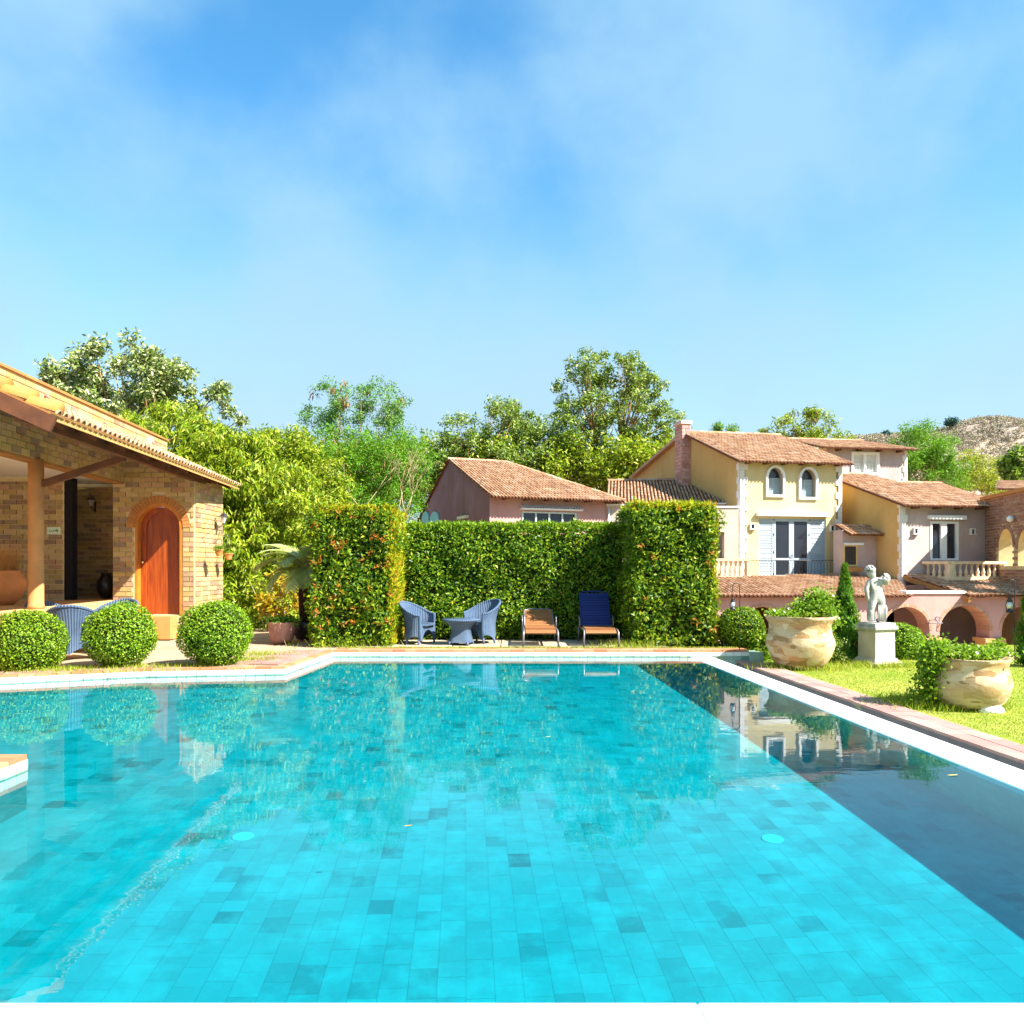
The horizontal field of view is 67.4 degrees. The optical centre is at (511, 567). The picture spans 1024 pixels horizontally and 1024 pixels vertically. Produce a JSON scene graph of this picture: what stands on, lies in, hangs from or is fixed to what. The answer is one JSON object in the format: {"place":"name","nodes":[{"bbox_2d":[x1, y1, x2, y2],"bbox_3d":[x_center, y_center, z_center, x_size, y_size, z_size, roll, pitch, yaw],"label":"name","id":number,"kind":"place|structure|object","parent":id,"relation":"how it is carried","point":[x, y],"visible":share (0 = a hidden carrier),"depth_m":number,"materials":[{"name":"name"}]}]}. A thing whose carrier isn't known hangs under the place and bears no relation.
{"place":"outdoors","nodes":[
{"label":"outdoors","id":0,"kind":"place"},
{"bbox_2d":[319,453,410,503],"bbox_3d":[-4.443,-2.528,23.434,2.771,1.955,0.757,0,0,0],"label":"bare shrub","id":1,"kind":"object","parent":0,"point":[381,483],"visible":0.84,"depth_m":23.39,"materials":[{"name":"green plant"}]},
{"bbox_2d":[55,602,723,667],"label":"patio","id":2,"kind":"structure","parent":0,"point":[166,650],"depth_m":14.08,"materials":[{"name":"beige stone"}]},
{"bbox_2d":[0,608,70,671],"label":"topiary ball","id":3,"kind":"object","parent":2,"relation":"on","point":[33,639],"visible":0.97,"depth_m":10.87,"materials":[{"name":"green plant"}]},
{"bbox_2d":[46,605,95,654],"bbox_3d":[-7.112,1.042,12.417,0.787,0.901,0.699,0,0,-20],"label":"wicker chair","id":4,"kind":"object","parent":2,"relation":"on","point":[72,617],"visible":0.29,"depth_m":12.21,"materials":[{"name":"blue wicker"}]},
{"bbox_2d":[85,598,138,652],"bbox_3d":[-6.939,1.025,13.445,0.817,0.935,0.726,0,0,10],"label":"wicker chair","id":5,"kind":"object","parent":2,"relation":"on","point":[119,600],"visible":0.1,"depth_m":13.69,"materials":[{"name":"blue wicker"}]},
{"bbox_2d":[79,600,158,666],"bbox_3d":[-5.842,0.993,11.442,1.111,1.016,1.108,0,0,0],"label":"topiary ball","id":6,"kind":"object","parent":2,"relation":"on","point":[117,633],"visible":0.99,"depth_m":11.16,"materials":[{"name":"green plant"}]},
{"bbox_2d":[0,362,241,651],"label":"brick pavilion","id":7,"kind":"structure","parent":2,"relation":"on","point":[64,456],"depth_m":16.07,"materials":[{"name":"brown brick"}]},
{"bbox_2d":[0,539,27,605],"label":"reed pot","id":8,"kind":"object","parent":7,"relation":"on","point":[13,583],"visible":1,"depth_m":13.88,"materials":[{"name":"ceramic"}]},
{"bbox_2d":[24,600,59,606],"bbox_3d":[-8.102,1.033,13.449,0.713,0.918,0.802,0,0,20],"label":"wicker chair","id":9,"kind":"object","parent":7,"relation":"on","point":[48,603],"visible":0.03,"depth_m":13.71,"materials":[{"name":"blue wicker"}]},
{"bbox_2d":[47,527,60,533],"bbox_3d":[-9.575,-0.763,16.070,0.276,0.151,0.048,0,0,0],"label":"exit sign","id":10,"kind":"object","parent":7,"relation":"attached to","point":[53,530],"visible":1,"depth_m":16.05,"materials":[{"name":"white plastic"}]},
{"bbox_2d":[64,478,76,599],"bbox_3d":[-9.303,-0.590,16.205,0.165,2.560,0.190,0,0,0],"label":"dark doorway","id":11,"kind":"structure","parent":7,"relation":"in","point":[70,486],"depth_m":16.11,"materials":[{"name":"black"}]},
{"bbox_2d":[87,496,95,511],"bbox_3d":[-9.458,-1.439,17.327,0.182,0.372,0.279,0,0,24],"label":"wall lantern","id":12,"kind":"object","parent":7,"relation":"attached to","point":[90,499],"depth_m":17.27,"materials":[{"name":"black metal"}]},
{"bbox_2d":[96,573,112,598],"bbox_3d":[-8.921,0.410,16.900,0.400,0.560,0.400,0,0,0],"label":"jar","id":13,"kind":"object","parent":7,"relation":"on","point":[104,583],"visible":0.88,"depth_m":16.77,"materials":[{"name":"black ceramic"}]},
{"bbox_2d":[141,507,179,613],"bbox_3d":[-7.400,-0.135,16.245,0.872,2.261,0.150,0,0,0],"label":"door","id":14,"kind":"structure","parent":7,"relation":"in","point":[160,528],"depth_m":16.27,"materials":[{"name":"brown wood"}]},
{"bbox_2d":[202,528,225,555],"bbox_3d":[-6.359,-0.541,16.415,0.502,0.605,0.345,0,0,-27],"label":"hanging pot","id":15,"kind":"object","parent":7,"relation":"hanging from","point":[219,549],"visible":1,"depth_m":16.40,"materials":[{"name":"ceramic"}]},
{"bbox_2d":[214,511,227,528],"bbox_3d":[-6.509,-1.061,17.205,0.310,0.392,0.182,0,0,0],"label":"wall lantern","id":16,"kind":"object","parent":7,"relation":"attached to","point":[223,516],"depth_m":17.18,"materials":[{"name":"white glass"}]},
{"bbox_2d":[215,533,233,559],"bbox_3d":[-6.411,-0.474,17.187,0.543,0.605,0.247,0,0,0],"label":"hanging pot","id":17,"kind":"object","parent":7,"relation":"hanging from","point":[228,555],"visible":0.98,"depth_m":17.15,"materials":[{"name":"ceramic"}]},
{"bbox_2d":[34,326,250,470],"bbox_3d":[-12.255,-3.037,25.397,7.365,9.210,4.047,0,0,0],"label":"tree","id":18,"kind":"object","parent":2,"relation":"on","point":[82,379],"visible":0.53,"depth_m":24.32,"materials":[{"name":"green plant"}]},
{"bbox_2d":[1,649,310,674],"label":"grass","id":19,"kind":"structure","parent":2,"relation":"on","point":[77,666],"depth_m":11.24,"materials":[{"name":"green plant"}]},
{"bbox_2d":[174,600,255,665],"bbox_3d":[-4.472,0.993,11.586,1.127,1.016,1.119,0,0,0],"label":"topiary ball","id":20,"kind":"object","parent":2,"relation":"on","point":[210,632],"visible":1,"depth_m":11.29,"materials":[{"name":"green plant"}]},
{"bbox_2d":[115,397,324,625],"bbox_3d":[-7.676,-1.333,20.427,4.848,6.314,4.003,0,0,25],"label":"tree","id":21,"kind":"object","parent":2,"relation":"on","point":[200,436],"visible":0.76,"depth_m":19.59,"materials":[{"name":"green plant"}]},
{"bbox_2d":[250,567,298,630],"bbox_3d":[-5.293,0.720,17.624,1.483,1.489,0.880,0,0,10],"label":"croton bush","id":22,"kind":"object","parent":2,"relation":"on","point":[272,608],"visible":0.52,"depth_m":17.59,"materials":[{"name":"yellow plant"}]},
{"bbox_2d":[222,487,326,630],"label":"undergrowth","id":23,"kind":"object","parent":2,"relation":"on","point":[297,539],"visible":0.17,"depth_m":18.99,"materials":[{"name":"green plant"}]},
{"bbox_2d":[248,544,315,639],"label":"potted palm","id":24,"kind":"object","parent":2,"relation":"on","point":[299,575],"visible":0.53,"depth_m":15.35,"materials":[{"name":"green plant"}]},
{"bbox_2d":[261,613,306,642],"bbox_3d":[-4.438,1.163,14.867,0.968,0.594,0.789,0,0,0],"label":"clay pot","id":25,"kind":"object","parent":2,"relation":"on","point":[281,629],"visible":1,"depth_m":14.73,"materials":[{"name":"brown ceramic"}]},
{"bbox_2d":[208,421,363,616],"bbox_3d":[-7.036,-1.478,22.907,4.835,6.157,5.171,0,0,0],"label":"tree","id":26,"kind":"object","parent":2,"relation":"on","point":[291,446],"visible":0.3,"depth_m":23.30,"materials":[{"name":"green plant"}]},
{"bbox_2d":[301,501,411,646],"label":"hedge block","id":27,"kind":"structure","parent":2,"relation":"on","point":[357,575],"depth_m":14.33,"materials":[{"name":"green plant"}]},
{"bbox_2d":[0,648,748,780],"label":"pool coping","id":28,"kind":"object","parent":2,"relation":"on","point":[12,764],"visible":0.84,"depth_m":12.73,"materials":[{"name":"white stone"}]},
{"bbox_2d":[285,638,666,649],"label":"grass","id":29,"kind":"structure","parent":2,"relation":"on","point":[624,644],"depth_m":14.15,"materials":[{"name":"green plant"}]},
{"bbox_2d":[403,517,626,639],"bbox_3d":[0.021,0.239,16.028,5.057,2.613,1.086,0,0,0],"label":"hedge","id":30,"kind":"object","parent":2,"relation":"on","point":[557,568],"visible":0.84,"depth_m":15.77,"materials":[{"name":"green plant"}]},
{"bbox_2d":[610,495,727,646],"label":"hedge block","id":31,"kind":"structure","parent":2,"relation":"on","point":[668,591],"depth_m":14.32,"materials":[{"name":"green plant"}]},
{"bbox_2d":[394,445,436,519],"bbox_3d":[-2.962,-2.617,23.216,1.202,2.401,1.198,0,0,-38],"label":"bare shrub","id":32,"kind":"object","parent":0,"point":[412,492],"visible":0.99,"depth_m":23.19,"materials":[{"name":"green plant"}]},
{"bbox_2d":[199,424,692,506],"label":"woods","id":33,"kind":"object","parent":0,"point":[632,450],"visible":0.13,"depth_m":34.32,"materials":[{"name":"green plant"}]},
{"bbox_2d":[356,640,665,647],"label":"paving","id":34,"kind":"structure","parent":0,"point":[507,643],"depth_m":14.77,"materials":[{"name":"beige stone"}]},
{"bbox_2d":[398,601,435,644],"bbox_3d":[-1.858,1.072,14.800,0.652,0.840,0.734,0,0,22],"label":"wicker chair","id":35,"kind":"object","parent":34,"relation":"on","point":[419,622],"visible":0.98,"depth_m":14.60,"materials":[{"name":"blue wicker"}]},
{"bbox_2d":[442,618,479,645],"bbox_3d":[-0.965,1.235,14.600,0.730,0.513,0.730,0,0,-32],"label":"wicker table","id":36,"kind":"object","parent":34,"relation":"on","point":[461,630],"visible":0.96,"depth_m":14.42,"materials":[{"name":"blue wicker"}]},
{"bbox_2d":[463,599,500,643],"bbox_3d":[-0.549,1.059,15.084,0.672,0.866,0.757,0,0,-38],"label":"wicker chair","id":37,"kind":"object","parent":34,"relation":"on","point":[486,612],"visible":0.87,"depth_m":14.88,"materials":[{"name":"blue wicker"}]},
{"bbox_2d":[522,608,558,646],"bbox_3d":[0.531,1.166,14.866,0.687,0.655,1.527,0,0,0],"label":"sun lounger","id":38,"kind":"object","parent":34,"relation":"on","point":[538,620],"visible":0.94,"depth_m":15.11,"materials":[{"name":"brown wood"}]},
{"bbox_2d":[577,591,619,647],"bbox_3d":[1.643,0.986,14.819,0.687,1.016,1.435,0,0,0],"label":"sun lounger","id":39,"kind":"object","parent":34,"relation":"on","point":[595,618],"visible":0.97,"depth_m":15.17,"materials":[{"name":"blue fabric"}]},
{"bbox_2d":[0,657,1023,1004],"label":"water","id":40,"kind":"structure","parent":0,"point":[636,829],"depth_m":4.38,"materials":[{"name":"blue liquid"}]},
{"bbox_2d":[0,0,1023,547],"label":"sky","id":41,"kind":"structure","parent":0,"point":[781,206],"materials":[{"name":"blue"}]},
{"bbox_2d":[347,645,737,648],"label":"grass","id":42,"kind":"structure","parent":0,"point":[703,646],"depth_m":13.99,"materials":[{"name":"green plant"}]},
{"bbox_2d":[709,421,741,431],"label":"tree","id":43,"kind":"object","parent":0,"point":[717,426],"visible":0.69,"depth_m":39.90,"materials":[{"name":"green plant"}]},
{"bbox_2d":[732,645,1023,744],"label":"lawn","id":44,"kind":"structure","parent":0,"point":[853,688],"depth_m":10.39,"materials":[{"name":"green plant"}]},
{"bbox_2d":[717,606,767,649],"bbox_3d":[4.292,1.195,14.414,0.929,0.970,0.968,0,0,0],"label":"topiary ball","id":45,"kind":"object","parent":44,"relation":"on","point":[751,622],"visible":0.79,"depth_m":14.14,"materials":[{"name":"green plant"}]},
{"bbox_2d":[749,650,763,661],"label":"pool corner wall","id":46,"kind":"structure","parent":44,"relation":"on","point":[755,655],"depth_m":13.50,"materials":[{"name":"green tile"}]},
{"bbox_2d":[747,632,770,661],"bbox_3d":[4.561,1.470,13.886,0.573,0.593,0.545,0,0,0],"label":"shrub","id":47,"kind":"object","parent":44,"relation":"on","point":[756,644],"visible":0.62,"depth_m":13.90,"materials":[{"name":"green plant"}]},
{"bbox_2d":[756,581,849,669],"bbox_3d":[4.838,0.946,12.796,1.452,1.440,1.162,0,0,0],"label":"stone urn","id":48,"kind":"object","parent":44,"relation":"on","point":[800,634],"visible":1,"depth_m":12.46,"materials":[{"name":"beige stone"}]},
{"bbox_2d":[829,630,851,664],"bbox_3d":[5.621,1.428,13.305,0.504,0.683,0.449,0,0,0],"label":"shrub","id":49,"kind":"object","parent":44,"relation":"on","point":[840,644],"visible":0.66,"depth_m":13.25,"materials":[{"name":"green plant"}]},
{"bbox_2d":[831,562,861,661],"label":"cypress","id":50,"kind":"object","parent":44,"relation":"on","point":[844,592],"visible":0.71,"depth_m":13.57,"materials":[{"name":"green plant"}]},
{"bbox_2d":[853,621,901,666],"bbox_3d":[6.260,1.312,13.200,0.570,0.727,0.570,0,0,-17],"label":"pedestal","id":51,"kind":"object","parent":44,"relation":"on","point":[876,640],"visible":0.86,"depth_m":13.03,"materials":[{"name":"stone"}]},
{"bbox_2d":[864,565,889,621],"bbox_3d":[6.255,0.453,13.187,0.422,0.987,0.214,0,0,9],"label":"cherub statue","id":52,"kind":"object","parent":51,"relation":"on","point":[875,597],"visible":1,"depth_m":13.13,"materials":[{"name":"white stone"}]},
{"bbox_2d":[736,661,1023,769],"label":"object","id":53,"kind":"structure","parent":44,"relation":"on","point":[1004,751],"depth_m":8.44,"materials":[{"name":"grey stone"}]},
{"bbox_2d":[730,583,739,649],"bbox_3d":[3.944,0.976,13.600,0.182,1.398,0.092,0,0,0],"label":"lamp post","id":54,"kind":"object","parent":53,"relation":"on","point":[732,603],"visible":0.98,"depth_m":13.59,"materials":[{"name":"black metal"}]},
{"bbox_2d":[893,622,926,659],"bbox_3d":[7.205,1.393,14.187,0.897,0.779,0.889,0,0,0],"label":"topiary ball","id":55,"kind":"object","parent":44,"relation":"on","point":[907,636],"visible":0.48,"depth_m":13.90,"materials":[{"name":"green plant"}]},
{"bbox_2d":[904,632,1023,709],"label":"potted plant","id":56,"kind":"object","parent":44,"relation":"on","point":[973,676],"visible":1,"depth_m":8.95,"materials":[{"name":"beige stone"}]},
{"bbox_2d":[978,706,1004,713],"bbox_3d":[5.550,1.660,8.900,0.300,0.160,0.180,0,0,0],"label":"rock","id":57,"kind":"object","parent":44,"relation":"on","point":[994,710],"visible":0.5,"depth_m":8.83,"materials":[{"name":"white stone"}]},
{"bbox_2d":[989,637,1009,650],"bbox_3d":[9.267,1.565,14.599,0.390,0.467,0.452,0,0,-20],"label":"shrub","id":58,"kind":"object","parent":44,"relation":"on","point":[997,641],"visible":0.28,"depth_m":14.54,"materials":[{"name":"green plant"}]},
{"bbox_2d":[1005,579,1014,663],"bbox_3d":[8.556,0.941,13.194,0.139,1.468,0.120,0,0,36],"label":"lamp post","id":59,"kind":"object","parent":44,"relation":"on","point":[1009,604],"visible":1,"depth_m":13.20,"materials":[{"name":"black metal"}]},
{"bbox_2d":[1011,590,1023,664],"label":"cypress","id":60,"kind":"object","parent":44,"relation":"on","point":[1020,647],"visible":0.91,"depth_m":13.04,"materials":[{"name":"green plant"}]},
{"bbox_2d":[809,420,1023,495],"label":"hill","id":61,"kind":"structure","parent":0,"point":[1010,428],"depth_m":295.90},
{"bbox_2d":[880,430,892,435],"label":"tree","id":62,"kind":"object","parent":61,"relation":"on","point":[887,432],"visible":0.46,"depth_m":315.83,"materials":[{"name":"green plant"}]},
{"bbox_2d":[828,414,1023,491],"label":"hillside scrub","id":63,"kind":"object","parent":61,"relation":"on","point":[962,434],"visible":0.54,"depth_m":303.49,"materials":[{"name":"green plant"}]},
{"bbox_2d":[943,416,960,426],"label":"tree","id":64,"kind":"object","parent":61,"relation":"on","point":[951,422],"visible":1,"depth_m":316.82,"materials":[{"name":"green plant"}]},
{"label":"courtyard","id":65,"kind":"structure","parent":0,"visible":0},
{"bbox_2d":[294,375,416,486],"bbox_3d":[-5.234,-1.841,26.026,4.093,9.305,2.480,0,0,0],"label":"tree","id":66,"kind":"object","parent":65,"relation":"on","point":[341,405],"visible":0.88,"depth_m":25.74,"materials":[{"name":"green plant"}]},
{"bbox_2d":[304,418,445,521],"bbox_3d":[-4.758,-0.992,24.995,5.170,7.632,3.678,0,0,0],"label":"tree","id":67,"kind":"object","parent":65,"relation":"on","point":[373,463],"visible":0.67,"depth_m":24.66,"materials":[{"name":"green plant"}]},
{"bbox_2d":[397,395,557,521],"bbox_3d":[-1.635,-2.498,35.032,7.451,10.695,3.948,0,0,0],"label":"tree","id":68,"kind":"object","parent":65,"relation":"on","point":[513,425],"visible":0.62,"depth_m":34.55,"materials":[{"name":"green plant"}]},
{"bbox_2d":[417,457,625,533],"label":"pink house","id":69,"kind":"structure","parent":65,"relation":"on","point":[476,490],"depth_m":25.44,"materials":[{"name":"paint"}]},
{"bbox_2d":[522,511,576,522],"bbox_3d":[1.196,-1.480,24.743,1.912,0.589,0.130,0,0,-21],"label":"window","id":70,"kind":"structure","parent":69,"relation":"in","point":[565,517],"depth_m":24.75,"materials":[{"name":"white glass"}]},
{"bbox_2d":[517,409,652,490],"bbox_3d":[4.163,-2.346,36.477,8.241,10.372,4.233,0,0,0],"label":"tree","id":71,"kind":"object","parent":65,"relation":"on","point":[557,422],"visible":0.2,"depth_m":35.17,"materials":[{"name":"green plant"}]},
{"bbox_2d":[543,346,686,492],"bbox_3d":[4.750,-3.824,35.989,6.962,13.293,4.100,0,0,0],"label":"tree","id":72,"kind":"object","parent":65,"relation":"on","point":[639,383],"visible":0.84,"depth_m":35.66,"materials":[{"name":"green plant"}]},
{"bbox_2d":[606,478,738,575],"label":"villa wing","id":73,"kind":"structure","parent":65,"relation":"on","point":[660,489],"depth_m":25.83,"materials":[{"name":"beige paint"}]},
{"bbox_2d":[630,420,854,576],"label":"yellow tower house","id":74,"kind":"structure","parent":65,"relation":"on","point":[784,493],"depth_m":24.49,"materials":[{"name":"paint"}]},
{"bbox_2d":[765,465,785,496],"bbox_3d":[8.276,-2.710,24.277,0.655,1.007,0.270,0,0,-10],"label":"window","id":75,"kind":"structure","parent":74,"relation":"in","point":[773,488],"depth_m":24.31,"materials":[{"name":"white paint"}]},
{"bbox_2d":[773,519,791,575],"bbox_3d":[8.546,-0.601,24.270,0.624,1.861,0.100,0,0,-10],"label":"door","id":76,"kind":"structure","parent":74,"relation":"in","point":[781,527],"depth_m":24.30,"materials":[{"name":"white glass"}]},
{"bbox_2d":[742,560,832,575],"bbox_3d":[8.918,0.050,24.052,3.494,0.537,0.491,0,0,-10],"label":"iron railing","id":77,"kind":"object","parent":74,"relation":"on","point":[789,563],"visible":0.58,"depth_m":23.76,"materials":[{"name":"metal"}]},
{"bbox_2d":[791,519,809,573],"bbox_3d":[9.162,-0.601,24.381,0.629,1.861,0.100,0,0,-10],"label":"door","id":78,"kind":"structure","parent":74,"relation":"in","point":[800,528],"depth_m":24.42,"materials":[{"name":"white glass"}]},
{"bbox_2d":[798,467,818,499],"bbox_3d":[9.387,-2.669,24.478,0.664,1.040,0.270,0,0,-10],"label":"window","id":79,"kind":"structure","parent":74,"relation":"in","point":[805,482],"depth_m":24.44,"materials":[{"name":"white paint"}]},
{"bbox_2d":[756,404,859,448],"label":"tree","id":80,"kind":"object","parent":65,"relation":"on","point":[811,413],"visible":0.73,"depth_m":39.67,"materials":[{"name":"green plant"}]},
{"bbox_2d":[710,571,1023,644],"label":"pink arcade","id":81,"kind":"object","parent":65,"relation":"on","point":[926,598],"visible":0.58,"depth_m":20.42,"materials":[{"name":"paint"}]},
{"bbox_2d":[715,558,751,576],"bbox_3d":[6.502,0.033,23.350,1.512,0.595,0.180,0,0,4],"label":"balustrade","id":82,"kind":"object","parent":81,"relation":"on","point":[748,567],"visible":0.71,"depth_m":23.28,"materials":[{"name":"beige stone"}]},
{"bbox_2d":[925,616,942,635],"bbox_3d":[11.005,1.554,20.079,0.423,0.572,0.194,0,0,44],"label":"wall bracket","id":83,"kind":"object","parent":81,"relation":"attached to","point":[936,620],"depth_m":20.01,"materials":[{"name":"grey metal"}]},
{"bbox_2d":[922,561,949,578],"bbox_3d":[12.254,0.079,22.154,0.180,0.495,0.901,0,0,-18],"label":"balustrade","id":84,"kind":"object","parent":81,"relation":"on","point":[933,563],"visible":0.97,"depth_m":22.06,"materials":[{"name":"beige stone"}]},
{"bbox_2d":[946,561,1006,578],"bbox_3d":[13.242,0.079,21.860,1.870,0.495,0.180,0,0,-9],"label":"balustrade","id":85,"kind":"object","parent":81,"relation":"on","point":[950,571],"visible":0.98,"depth_m":21.78,"materials":[{"name":"beige stone"}]},
{"bbox_2d":[833,472,989,644],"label":"lavender house","id":86,"kind":"structure","parent":65,"relation":"on","point":[898,530],"depth_m":22.89,"materials":[{"name":"paint"}]},
{"bbox_2d":[843,545,857,565],"bbox_3d":[10.328,-0.355,23.453,0.472,0.663,0.058,0,0,-9],"label":"window","id":87,"kind":"structure","parent":86,"relation":"in","point":[850,552],"depth_m":23.45,"materials":[{"name":"yellow glass"}]},
{"bbox_2d":[788,437,918,480],"bbox_3d":[13.242,-3.441,30.612,3.922,3.803,3.643,0,0,-9],"label":"storey","id":88,"kind":"object","parent":86,"relation":"on","point":[883,460],"visible":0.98,"depth_m":29.37,"materials":[{"name":"beige paint"}]},
{"bbox_2d":[851,452,879,474],"bbox_3d":[13.433,-3.943,29.272,1.161,0.880,0.190,0,0,-9],"label":"window","id":89,"kind":"structure","parent":88,"relation":"in","point":[865,462],"depth_m":29.29,"materials":[{"name":"white paint"}]},
{"bbox_2d":[930,521,958,559],"bbox_3d":[12.774,-0.775,22.747,0.921,1.149,0.140,0,0,-9],"label":"window","id":90,"kind":"structure","parent":86,"relation":"in","point":[944,536],"depth_m":22.75,"materials":[{"name":"white paint"}]},
{"bbox_2d":[884,418,974,490],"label":"tree","id":91,"kind":"object","parent":65,"relation":"on","point":[931,457],"visible":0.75,"depth_m":35.55,"materials":[{"name":"green plant"}]},
{"bbox_2d":[946,448,1008,495],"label":"tree","id":92,"kind":"object","parent":65,"relation":"on","point":[985,481],"visible":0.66,"depth_m":37.73,"materials":[{"name":"green plant"}]},
{"bbox_2d":[980,480,1023,644],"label":"brick loggia","id":93,"kind":"object","parent":65,"relation":"on","point":[1004,539],"visible":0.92,"depth_m":21.58,"materials":[{"name":"brick"}]},
{"bbox_2d":[1006,516,1014,521],"bbox_3d":[13.573,-1.315,20.908,0.212,0.180,0.171,0,0,0],"label":"globe lamp","id":94,"kind":"object","parent":93,"relation":"attached to","point":[1010,518],"visible":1,"depth_m":20.85,"materials":[{"name":"white glass"}]},
{"bbox_2d":[993,444,1023,479],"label":"tree","id":95,"kind":"object","parent":65,"relation":"on","point":[1011,466],"visible":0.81,"depth_m":33.79,"materials":[{"name":"green plant"}]},
{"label":"pool floor","id":96,"kind":"structure","parent":0,"visible":0},
{"bbox_2d":[9,653,748,682],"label":"pool wall","id":97,"kind":"structure","parent":96,"relation":"on","point":[731,662],"depth_m":13.56,"materials":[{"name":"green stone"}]},
{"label":"weir wall","id":98,"kind":"structure","parent":96,"relation":"on","visible":0},
{"bbox_2d":[0,1003,1023,1023],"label":"coping","id":99,"kind":"object","parent":98,"relation":"on","point":[511,1013],"visible":1,"depth_m":2.51,"materials":[{"name":"white stone"}]},
{"bbox_2d":[691,655,1023,789],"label":"pool weir","id":100,"kind":"object","parent":98,"relation":"on","point":[1008,774],"visible":0.4,"depth_m":7.32,"materials":[{"name":"stone"}]}
]}

